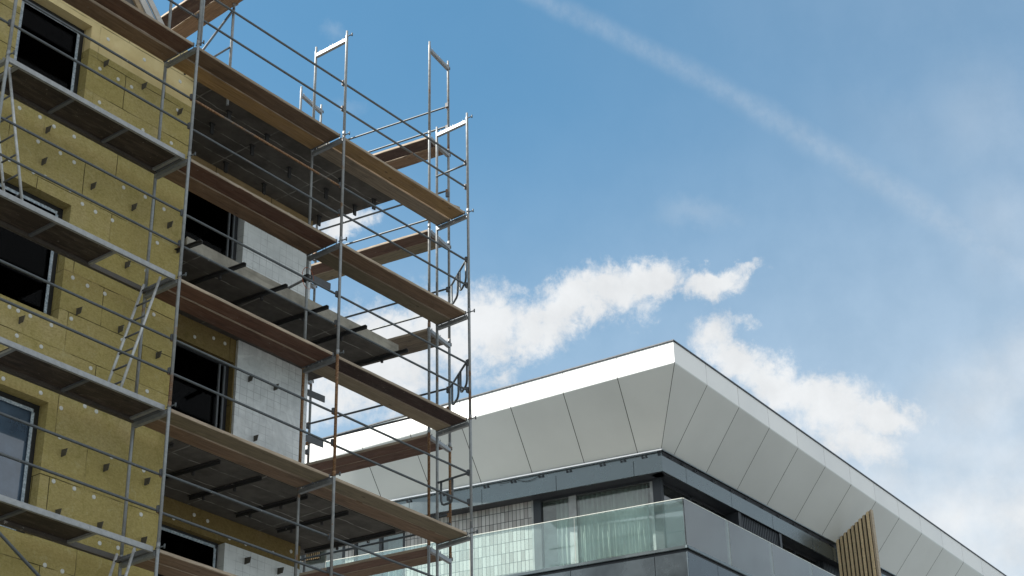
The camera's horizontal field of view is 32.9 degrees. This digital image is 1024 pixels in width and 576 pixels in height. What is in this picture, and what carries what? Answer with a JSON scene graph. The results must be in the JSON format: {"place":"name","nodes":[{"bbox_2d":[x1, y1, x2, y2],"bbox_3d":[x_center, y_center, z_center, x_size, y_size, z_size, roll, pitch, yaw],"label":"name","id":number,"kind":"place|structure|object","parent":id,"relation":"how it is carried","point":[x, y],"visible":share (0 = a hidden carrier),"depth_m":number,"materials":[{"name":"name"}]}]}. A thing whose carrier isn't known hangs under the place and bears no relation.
{"place":"outdoors","nodes":[
{"label":"outdoors","id":0,"kind":"place"},
{"bbox_2d":[118,544,165,575],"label":"scaffold section","id":1,"kind":"object","parent":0,"point":[142,558],"visible":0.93,"depth_m":22.41,"materials":[{"name":"metal"}]},
{"bbox_2d":[0,494,152,563],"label":"metal deck","id":2,"kind":"structure","parent":1,"relation":"on","point":[15,514],"depth_m":21.61,"materials":[{"name":"metal"}]},
{"bbox_2d":[119,402,175,555],"bbox_3d":[-4.841,2.531,23.024,0.858,2.125,0.068,-21,-34,32],"label":"scaffold section","id":3,"kind":"object","parent":1,"relation":"on","point":[145,421],"visible":0.94,"depth_m":23.09,"materials":[{"name":"metal"}]},
{"bbox_2d":[0,452,157,512],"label":"guard rail","id":4,"kind":"object","parent":3,"relation":"attached to","point":[75,480],"visible":1,"depth_m":21.66,"materials":[{"name":"metal"}]},
{"bbox_2d":[0,412,161,477],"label":"guard rail","id":5,"kind":"object","parent":3,"relation":"attached to","point":[75,442],"visible":1,"depth_m":21.87,"materials":[{"name":"metal"}]},
{"bbox_2d":[0,337,164,422],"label":"metal deck","id":6,"kind":"structure","parent":3,"relation":"on","point":[52,374],"depth_m":22.57,"materials":[{"name":"metal"}]},
{"bbox_2d":[107,276,161,386],"bbox_3d":[-5.199,0.660,23.697,0.381,1.950,0.558,-21,-34,32],"label":"access ladder","id":7,"kind":"object","parent":6,"relation":"on","point":[125,336],"visible":0.91,"depth_m":23.73,"materials":[{"name":"metal"}]},
{"bbox_2d":[134,272,186,406],"bbox_3d":[-4.884,0.772,23.976,0.858,2.125,0.068,-21,-34,32],"label":"scaffold section","id":8,"kind":"object","parent":3,"relation":"on","point":[163,288],"visible":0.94,"depth_m":24.04,"materials":[{"name":"metal"}]},
{"bbox_2d":[0,297,169,374],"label":"guard rail","id":9,"kind":"object","parent":8,"relation":"attached to","point":[80,333],"visible":1,"depth_m":22.50,"materials":[{"name":"metal"}]},
{"bbox_2d":[0,259,171,341],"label":"guard rail","id":10,"kind":"object","parent":8,"relation":"attached to","point":[81,297],"visible":1,"depth_m":22.73,"materials":[{"name":"metal"}]},
{"bbox_2d":[0,189,174,293],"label":"metal deck","id":11,"kind":"structure","parent":8,"relation":"on","point":[35,224],"depth_m":23.23,"materials":[{"name":"metal"}]},
{"bbox_2d":[0,67,22,199],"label":"access ladder","id":12,"kind":"object","parent":11,"relation":"on","point":[12,115],"visible":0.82,"depth_m":22.94,"materials":[{"name":"metal"}]},
{"bbox_2d":[144,152,195,292],"bbox_3d":[-4.927,-0.986,24.928,0.858,2.125,0.068,-21,-34,32],"label":"scaffold section","id":13,"kind":"object","parent":8,"relation":"on","point":[173,168],"visible":0.95,"depth_m":25.00,"materials":[{"name":"metal"}]},
{"bbox_2d":[0,57,184,173],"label":"metal deck","id":14,"kind":"structure","parent":13,"relation":"on","point":[53,100],"depth_m":24.31,"materials":[{"name":"metal"}]},
{"bbox_2d":[157,40,204,156],"bbox_3d":[-4.970,-2.744,25.881,0.858,2.125,0.068,-21,-34,32],"label":"scaffold section","id":15,"kind":"object","parent":13,"relation":"on","point":[181,57],"visible":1,"depth_m":26.03,"materials":[{"name":"metal"}]},
{"bbox_2d":[22,0,191,100],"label":"guard rail","id":16,"kind":"object","parent":15,"relation":"attached to","point":[103,46],"visible":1,"depth_m":24.55,"materials":[{"name":"metal"}]},
{"bbox_2d":[166,0,202,62],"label":"scaffold section","id":17,"kind":"object","parent":15,"relation":"on","point":[199,15],"visible":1,"depth_m":26.44,"materials":[{"name":"metal"}]},
{"bbox_2d":[204,20,341,108],"bbox_3d":[-3.796,-3.546,27.561,0.038,0.068,3.212,-21,-34,32],"label":"guard rail","id":18,"kind":"object","parent":17,"relation":"attached to","point":[270,63],"visible":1,"depth_m":27.51,"materials":[{"name":"metal"}]},
{"bbox_2d":[214,0,342,82],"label":"guard rail","id":19,"kind":"object","parent":17,"relation":"attached to","point":[276,39],"visible":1,"depth_m":27.84,"materials":[{"name":"metal"}]},
{"bbox_2d":[173,58,325,149],"bbox_3d":[-4.165,-2.924,27.556,0.321,0.055,3.131,-21,-34,32],"label":"scaffold plank","id":20,"kind":"object","parent":15,"relation":"on","point":[213,82],"visible":0.99,"depth_m":27.52,"materials":[{"name":"brown wood"}]},
{"bbox_2d":[188,48,340,142],"bbox_3d":[-3.904,-3.021,27.378,0.323,0.055,3.131,-21,-34,32],"label":"scaffold plank","id":21,"kind":"object","parent":15,"relation":"on","point":[220,69],"visible":1,"depth_m":27.33,"materials":[{"name":"brown wood"}]},
{"bbox_2d":[195,100,340,187],"bbox_3d":[-3.764,-2.225,26.846,0.038,0.068,3.212,-21,-34,32],"label":"guard rail","id":22,"kind":"object","parent":15,"relation":"attached to","point":[262,140],"visible":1,"depth_m":26.78,"materials":[{"name":"metal"}]},
{"bbox_2d":[164,169,321,255],"bbox_3d":[-4.119,-1.160,26.608,0.322,0.055,3.131,-21,-34,32],"label":"scaffold plank","id":23,"kind":"object","parent":13,"relation":"on","point":[245,213],"visible":0.98,"depth_m":26.57,"materials":[{"name":"brown wood"}]},
{"bbox_2d":[179,159,336,248],"bbox_3d":[-3.859,-1.265,26.431,0.321,0.055,3.131,-21,-34,32],"label":"scaffold plank","id":24,"kind":"object","parent":13,"relation":"on","point":[247,198],"visible":0.98,"depth_m":26.38,"materials":[{"name":"brown wood"}]},
{"bbox_2d":[184,246,335,326],"bbox_3d":[-3.710,-0.021,25.652,0.038,0.068,3.212,-21,-34,32],"label":"guard rail","id":25,"kind":"object","parent":13,"relation":"attached to","point":[255,283],"visible":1,"depth_m":25.59,"materials":[{"name":"metal"}]},
{"bbox_2d":[155,290,317,367],"bbox_3d":[-4.076,0.601,25.652,0.321,0.058,3.131,-21,-34,32],"label":"scaffold plank","id":26,"kind":"object","parent":8,"relation":"on","point":[218,320],"visible":0.95,"depth_m":25.61,"materials":[{"name":"brown wood"}]},
{"bbox_2d":[169,279,333,361],"bbox_3d":[-3.817,0.495,25.472,0.321,0.055,3.131,-21,-34,32],"label":"scaffold plank","id":27,"kind":"object","parent":8,"relation":"on","point":[206,299],"visible":1,"depth_m":25.41,"materials":[{"name":"brown wood"}]},
{"bbox_2d":[143,419,312,488],"bbox_3d":[-4.039,2.358,24.703,0.323,0.055,3.131,-21,-34,32],"label":"scaffold plank","id":28,"kind":"object","parent":3,"relation":"on","point":[228,453],"visible":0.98,"depth_m":24.69,"materials":[{"name":"brown wood"}]},
{"bbox_2d":[160,409,329,482],"bbox_3d":[-3.773,2.254,24.524,0.321,0.055,3.131,-21,-34,32],"label":"scaffold plank","id":29,"kind":"object","parent":3,"relation":"on","point":[227,439],"visible":0.99,"depth_m":24.47,"materials":[{"name":"brown wood"}]},
{"bbox_2d":[166,474,328,536],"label":"guard rail","id":30,"kind":"object","parent":3,"relation":"attached to","point":[242,503],"visible":1,"depth_m":23.93,"materials":[{"name":"metal"}]},
{"bbox_2d":[133,560,196,575],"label":"scaffold plank","id":31,"kind":"object","parent":1,"relation":"on","point":[163,569],"visible":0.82,"depth_m":22.98,"materials":[{"name":"brown wood"}]},
{"bbox_2d":[150,549,236,575],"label":"scaffold plank","id":32,"kind":"object","parent":1,"relation":"on","point":[183,563],"visible":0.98,"depth_m":22.88,"materials":[{"name":"brown wood"}]},
{"bbox_2d":[146,0,1023,575],"label":"sky","id":33,"kind":"structure","parent":0,"point":[821,202],"materials":[{"name":"blue"}]},
{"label":"scaffold section","id":34,"kind":"object","parent":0,"visible":0},
{"bbox_2d":[294,472,340,575],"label":"scaffold section","id":35,"kind":"object","parent":34,"relation":"on","point":[317,485],"visible":0.97,"depth_m":25.47,"materials":[{"name":"metal"}]},
{"bbox_2d":[158,512,328,575],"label":"guard rail","id":36,"kind":"object","parent":35,"relation":"attached to","point":[241,541],"visible":1,"depth_m":23.67,"materials":[{"name":"metal"}]},
{"bbox_2d":[298,350,343,488],"bbox_3d":[-2.899,1.944,26.228,0.858,2.125,0.068,-21,-34,32],"label":"scaffold section","id":37,"kind":"object","parent":35,"relation":"on","point":[321,364],"visible":0.98,"depth_m":26.34,"materials":[{"name":"metal"}]},
{"bbox_2d":[172,340,332,413],"bbox_3d":[-3.678,1.288,24.944,0.038,0.068,3.212,-21,-34,32],"label":"guard rail","id":38,"kind":"object","parent":37,"relation":"attached to","point":[249,374],"visible":1,"depth_m":24.87,"materials":[{"name":"metal"}]},
{"bbox_2d":[174,373,332,445],"bbox_3d":[-3.667,1.740,24.699,0.038,0.068,3.212,-21,-34,32],"label":"guard rail","id":39,"kind":"object","parent":37,"relation":"attached to","point":[248,407],"visible":1,"depth_m":24.63,"materials":[{"name":"metal"}]},
{"bbox_2d":[303,237,346,353],"bbox_3d":[-2.942,0.185,27.180,0.858,2.125,0.068,-21,-34,32],"label":"scaffold section","id":40,"kind":"object","parent":37,"relation":"on","point":[336,246],"visible":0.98,"depth_m":27.29,"materials":[{"name":"metal"}]},
{"bbox_2d":[186,214,335,295],"bbox_3d":[-3.721,-0.482,25.902,0.038,0.068,3.212,-21,-34,32],"label":"guard rail","id":41,"kind":"object","parent":40,"relation":"attached to","point":[256,252],"visible":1,"depth_m":25.83,"materials":[{"name":"metal"}]},
{"bbox_2d":[306,131,349,255],"bbox_3d":[-2.985,-1.573,28.133,0.858,2.125,0.068,-21,-34,32],"label":"scaffold section","id":42,"kind":"object","parent":40,"relation":"on","point":[328,147],"visible":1,"depth_m":28.27,"materials":[{"name":"metal"}]},
{"bbox_2d":[189,129,339,215],"bbox_3d":[-3.752,-1.768,26.598,0.038,0.068,3.212,-21,-34,32],"label":"guard rail","id":43,"kind":"object","parent":42,"relation":"attached to","point":[261,169],"visible":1,"depth_m":26.53,"materials":[{"name":"metal"}]},
{"bbox_2d":[311,31,352,150],"bbox_3d":[-3.027,-3.332,29.085,0.858,2.125,0.068,-21,-34,32],"label":"scaffold section","id":44,"kind":"object","parent":42,"relation":"on","point":[332,47],"visible":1,"depth_m":29.26,"materials":[{"name":"metal"}]},
{"bbox_2d":[333,137,464,219],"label":"scaffold plank","id":45,"kind":"object","parent":42,"relation":"on","point":[383,169],"visible":0.99,"depth_m":29.59,"materials":[{"name":"brown wood"}]},
{"bbox_2d":[343,214,465,284],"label":"guard rail","id":46,"kind":"object","parent":42,"relation":"attached to","point":[400,247],"visible":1,"depth_m":28.80,"materials":[{"name":"metal"}]},
{"bbox_2d":[340,325,466,390],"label":"guard rail","id":47,"kind":"object","parent":40,"relation":"attached to","point":[396,354],"visible":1,"depth_m":27.83,"materials":[{"name":"metal"}]},
{"bbox_2d":[323,356,466,425],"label":"scaffold plank","id":48,"kind":"object","parent":37,"relation":"on","point":[390,388],"visible":0.99,"depth_m":27.68,"materials":[{"name":"brown wood"}]},
{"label":"scaffold section","id":49,"kind":"object","parent":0,"visible":0},
{"bbox_2d":[436,530,477,575],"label":"scaffold section","id":50,"kind":"object","parent":49,"relation":"on","point":[454,542],"visible":0.94,"depth_m":27.88,"materials":[{"name":"metal"}]},
{"bbox_2d":[302,482,451,544],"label":"scaffold plank","id":51,"kind":"object","parent":50,"relation":"on","point":[377,514],"visible":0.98,"depth_m":26.92,"materials":[{"name":"brown wood"}]},
{"bbox_2d":[318,477,467,539],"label":"scaffold plank","id":52,"kind":"object","parent":50,"relation":"on","point":[393,508],"visible":0.99,"depth_m":26.73,"materials":[{"name":"brown wood"}]},
{"bbox_2d":[436,415,475,532],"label":"scaffold section","id":53,"kind":"object","parent":50,"relation":"on","point":[453,429],"visible":0.94,"depth_m":28.58,"materials":[{"name":"metal"}]},
{"bbox_2d":[311,362,451,431],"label":"scaffold plank","id":54,"kind":"object","parent":53,"relation":"on","point":[382,398],"visible":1,"depth_m":27.86,"materials":[{"name":"brown wood"}]},
{"bbox_2d":[332,445,469,505],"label":"guard rail","id":55,"kind":"object","parent":53,"relation":"attached to","point":[398,473],"visible":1,"depth_m":26.88,"materials":[{"name":"metal"}]},
{"bbox_2d":[337,412,467,472],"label":"guard rail","id":56,"kind":"object","parent":53,"relation":"attached to","point":[398,440],"visible":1,"depth_m":27.13,"materials":[{"name":"metal"}]},
{"bbox_2d":[436,309,474,418],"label":"scaffold section","id":57,"kind":"object","parent":53,"relation":"on","point":[454,322],"visible":0.96,"depth_m":29.53,"materials":[{"name":"metal"}]},
{"bbox_2d":[316,253,450,325],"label":"scaffold plank","id":58,"kind":"object","parent":57,"relation":"on","point":[375,284],"visible":0.98,"depth_m":28.84,"materials":[{"name":"brown wood"}]},
{"bbox_2d":[330,243,465,319],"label":"scaffold plank","id":59,"kind":"object","parent":57,"relation":"on","point":[395,280],"visible":0.99,"depth_m":28.64,"materials":[{"name":"brown wood"}]},
{"bbox_2d":[341,296,466,363],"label":"guard rail","id":60,"kind":"object","parent":57,"relation":"attached to","point":[399,327],"visible":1,"depth_m":28.08,"materials":[{"name":"metal"}]},
{"bbox_2d":[436,209,473,325],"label":"scaffold section","id":61,"kind":"object","parent":57,"relation":"on","point":[451,223],"visible":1,"depth_m":30.48,"materials":[{"name":"metal"}]},
{"bbox_2d":[319,148,450,225],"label":"scaffold plank","id":62,"kind":"object","parent":61,"relation":"on","point":[391,190],"visible":0.97,"depth_m":29.79,"materials":[{"name":"brown wood"}]},
{"bbox_2d":[344,187,466,262],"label":"guard rail","id":63,"kind":"object","parent":61,"relation":"attached to","point":[400,221],"visible":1,"depth_m":29.04,"materials":[{"name":"metal"}]},
{"bbox_2d":[435,113,472,225],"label":"scaffold section","id":64,"kind":"object","parent":61,"relation":"on","point":[451,129],"visible":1,"depth_m":31.47,"materials":[{"name":"metal"}]},
{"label":"scaffold section","id":65,"kind":"object","parent":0,"visible":0},
{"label":"scaffold section","id":66,"kind":"object","parent":65,"relation":"on","visible":0},
{"bbox_2d":[0,50,14,120],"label":"scaffold section","id":67,"kind":"object","parent":66,"relation":"on","point":[4,61],"visible":1,"depth_m":22.78,"materials":[{"name":"metal"}]},
{"bbox_2d":[6,0,17,55],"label":"scaffold section","id":68,"kind":"object","parent":67,"relation":"on","point":[11,21],"visible":1,"depth_m":23.17,"materials":[{"name":"metal"}]},
{"bbox_2d":[14,24,188,125],"bbox_3d":[-5.737,-2.963,24.361,0.038,0.068,3.212,-21,-34,32],"label":"guard rail","id":69,"kind":"object","parent":68,"relation":"attached to","point":[97,73],"visible":1,"depth_m":24.29,"materials":[{"name":"metal"}]},
{"bbox_2d":[63,0,178,62],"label":"scaffold plank","id":70,"kind":"object","parent":68,"relation":"on","point":[121,26],"visible":1,"depth_m":25.72,"materials":[{"name":"brown wood"}]},
{"bbox_2d":[94,0,194,53],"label":"scaffold plank","id":71,"kind":"object","parent":68,"relation":"on","point":[149,25],"visible":1,"depth_m":25.65,"materials":[{"name":"brown wood"}]},
{"bbox_2d":[0,153,179,247],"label":"guard rail","id":72,"kind":"object","parent":67,"relation":"attached to","point":[84,197],"visible":1,"depth_m":23.35,"materials":[{"name":"metal"}]},
{"bbox_2d":[1,116,181,211],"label":"guard rail","id":73,"kind":"object","parent":67,"relation":"attached to","point":[87,162],"visible":1,"depth_m":23.58,"materials":[{"name":"metal"}]},
{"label":"scaffold section","id":74,"kind":"object","parent":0,"visible":0},
{"bbox_2d":[427,545,452,575],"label":"scaffold section","id":75,"kind":"object","parent":74,"relation":"on","point":[442,557],"visible":0.89,"depth_m":28.42,"materials":[{"name":"metal"}]},
{"bbox_2d":[299,546,434,575],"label":"scaffold plank","id":76,"kind":"object","parent":75,"relation":"on","point":[379,561],"visible":0.81,"depth_m":28.84,"materials":[{"name":"brown wood"}]},
{"bbox_2d":[334,552,446,575],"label":"scaffold plank","id":77,"kind":"object","parent":75,"relation":"on","point":[390,567],"visible":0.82,"depth_m":29.06,"materials":[{"name":"brown wood"}]},
{"bbox_2d":[427,432,451,557],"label":"scaffold section","id":78,"kind":"object","parent":75,"relation":"on","point":[443,446],"visible":0.81,"depth_m":29.10,"materials":[{"name":"metal"}]},
{"bbox_2d":[427,327,451,446],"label":"scaffold section","id":79,"kind":"object","parent":78,"relation":"on","point":[431,332],"visible":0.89,"depth_m":30.17,"materials":[{"name":"metal"}]},
{"bbox_2d":[428,227,450,342],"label":"scaffold section","id":80,"kind":"object","parent":79,"relation":"on","point":[433,235],"visible":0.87,"depth_m":31.01,"materials":[{"name":"metal"}]},
{"bbox_2d":[311,229,433,274],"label":"scaffold plank","id":81,"kind":"object","parent":80,"relation":"on","point":[384,248],"visible":0.56,"depth_m":31.63,"materials":[{"name":"brown wood"}]},
{"bbox_2d":[314,239,440,280],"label":"scaffold plank","id":82,"kind":"object","parent":80,"relation":"on","point":[396,255],"visible":0.56,"depth_m":31.92,"materials":[{"name":"brown wood"}]},
{"bbox_2d":[428,134,450,244],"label":"scaffold section","id":83,"kind":"object","parent":80,"relation":"on","point":[448,156],"visible":0.66,"depth_m":32.02,"materials":[{"name":"metal"}]},
{"bbox_2d":[373,137,434,161],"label":"scaffold plank","id":84,"kind":"object","parent":83,"relation":"on","point":[396,152],"visible":0.44,"depth_m":32.45,"materials":[{"name":"brown wood"}]},
{"bbox_2d":[385,147,442,169],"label":"scaffold plank","id":85,"kind":"object","parent":83,"relation":"on","point":[404,161],"visible":0.38,"depth_m":32.71,"materials":[{"name":"brown wood"}]},
{"bbox_2d":[428,41,449,150],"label":"scaffold section","id":86,"kind":"object","parent":83,"relation":"on","point":[438,59],"visible":0.92,"depth_m":32.87,"materials":[{"name":"metal"}]},
{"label":"scaffold section","id":87,"kind":"object","parent":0,"visible":0},
{"bbox_2d":[301,555,305,571],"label":"scaffold section","id":88,"kind":"object","parent":87,"relation":"on","point":[304,561],"visible":0.06,"depth_m":30.21,"materials":[{"name":"metal"}]},
{"bbox_2d":[305,380,313,462],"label":"scaffold section","id":89,"kind":"object","parent":88,"relation":"on","point":[307,450],"visible":0.37,"depth_m":31.44,"materials":[{"name":"metal"}]},
{"bbox_2d":[388,328,433,346],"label":"scaffold plank","id":90,"kind":"object","parent":89,"relation":"on","point":[404,340],"visible":0.29,"depth_m":30.45,"materials":[{"name":"brown wood"}]},
{"bbox_2d":[305,433,432,469],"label":"scaffold plank","id":91,"kind":"object","parent":88,"relation":"on","point":[381,450],"visible":0.77,"depth_m":29.81,"materials":[{"name":"brown wood"}]},
{"bbox_2d":[320,443,441,475],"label":"scaffold plank","id":92,"kind":"object","parent":88,"relation":"on","point":[387,458],"visible":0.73,"depth_m":30.09,"materials":[{"name":"brown wood"}]},
{"label":"ground","id":93,"kind":"structure","parent":0,"visible":0},
{"bbox_2d":[0,0,407,575],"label":"unfinished building","id":94,"kind":"structure","parent":93,"relation":"on","point":[37,405],"depth_m":25.64,"materials":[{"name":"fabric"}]},
{"bbox_2d":[0,391,39,533],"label":"window","id":95,"kind":"structure","parent":94,"relation":"in","point":[17,439],"depth_m":22.50,"materials":[{"name":"grey glass"}]},
{"bbox_2d":[0,179,62,315],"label":"window","id":96,"kind":"structure","parent":94,"relation":"in","point":[15,249],"depth_m":23.62,"materials":[{"name":"black glass"}]},
{"bbox_2d":[14,0,83,93],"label":"window","id":97,"kind":"structure","parent":94,"relation":"in","point":[30,52],"depth_m":25.27,"materials":[{"name":"black glass"}]},
{"bbox_2d":[158,524,217,575],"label":"loggia window","id":98,"kind":"structure","parent":94,"relation":"in","point":[180,543],"depth_m":26.34,"materials":[{"name":"glass"}]},
{"bbox_2d":[171,342,228,430],"bbox_3d":[-5.388,1.881,26.814,0.100,2.466,2.546,-21,-34,32],"label":"loggia window","id":99,"kind":"structure","parent":94,"relation":"in","point":[191,400],"depth_m":27.61,"materials":[{"name":"glass"}]},
{"bbox_2d":[184,191,237,260],"bbox_3d":[-5.454,-0.823,28.278,0.100,2.416,2.546,-21,-34,32],"label":"loggia window","id":100,"kind":"structure","parent":94,"relation":"in","point":[198,208],"depth_m":29.04,"materials":[{"name":"glass"}]},
{"bbox_2d":[184,3,238,105],"bbox_3d":[-4.834,-4.501,27.993,0.090,3.250,1.017,-21,-34,32],"label":"braced post","id":101,"kind":"object","parent":94,"relation":"on","point":[230,47],"visible":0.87,"depth_m":28.01,"materials":[{"name":"metal"}]},
{"bbox_2d":[161,0,213,28],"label":"scaffold plank","id":102,"kind":"object","parent":101,"relation":"on","point":[179,15],"visible":0.62,"depth_m":28.65,"materials":[{"name":"brown wood"}]},
{"bbox_2d":[172,0,242,37],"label":"scaffold plank","id":103,"kind":"object","parent":101,"relation":"on","point":[187,27],"visible":0.7,"depth_m":28.79,"materials":[{"name":"brown wood"}]},
{"bbox_2d":[299,339,1006,575],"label":"apartment building","id":104,"kind":"structure","parent":93,"relation":"on","point":[669,420],"depth_m":41.65,"materials":[{"name":"metal"}]},
{"bbox_2d":[556,499,570,565],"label":"curtain","id":105,"kind":"object","parent":104,"relation":"hanging from","point":[563,533],"visible":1,"depth_m":41.17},
{"bbox_2d":[325,498,834,575],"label":"glass balustrade","id":106,"kind":"object","parent":104,"relation":"on","point":[724,540],"visible":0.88,"depth_m":39.52,"materials":[{"name":"glass"}]},
{"bbox_2d":[533,477,666,569],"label":"corner window","id":107,"kind":"structure","parent":104,"relation":"in","point":[656,484],"depth_m":40.86,"materials":[{"name":"metal"}]},
{"bbox_2d":[579,484,650,561],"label":"curtain","id":108,"kind":"object","parent":104,"relation":"hanging from","point":[620,532],"visible":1,"depth_m":40.73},
{"bbox_2d":[663,482,726,547],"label":"window","id":109,"kind":"structure","parent":104,"relation":"in","point":[674,510],"depth_m":40.92,"materials":[{"name":"metal"}]},
{"bbox_2d":[836,509,880,575],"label":"timber screen","id":110,"kind":"object","parent":104,"relation":"on","point":[857,550],"visible":1,"depth_m":45.90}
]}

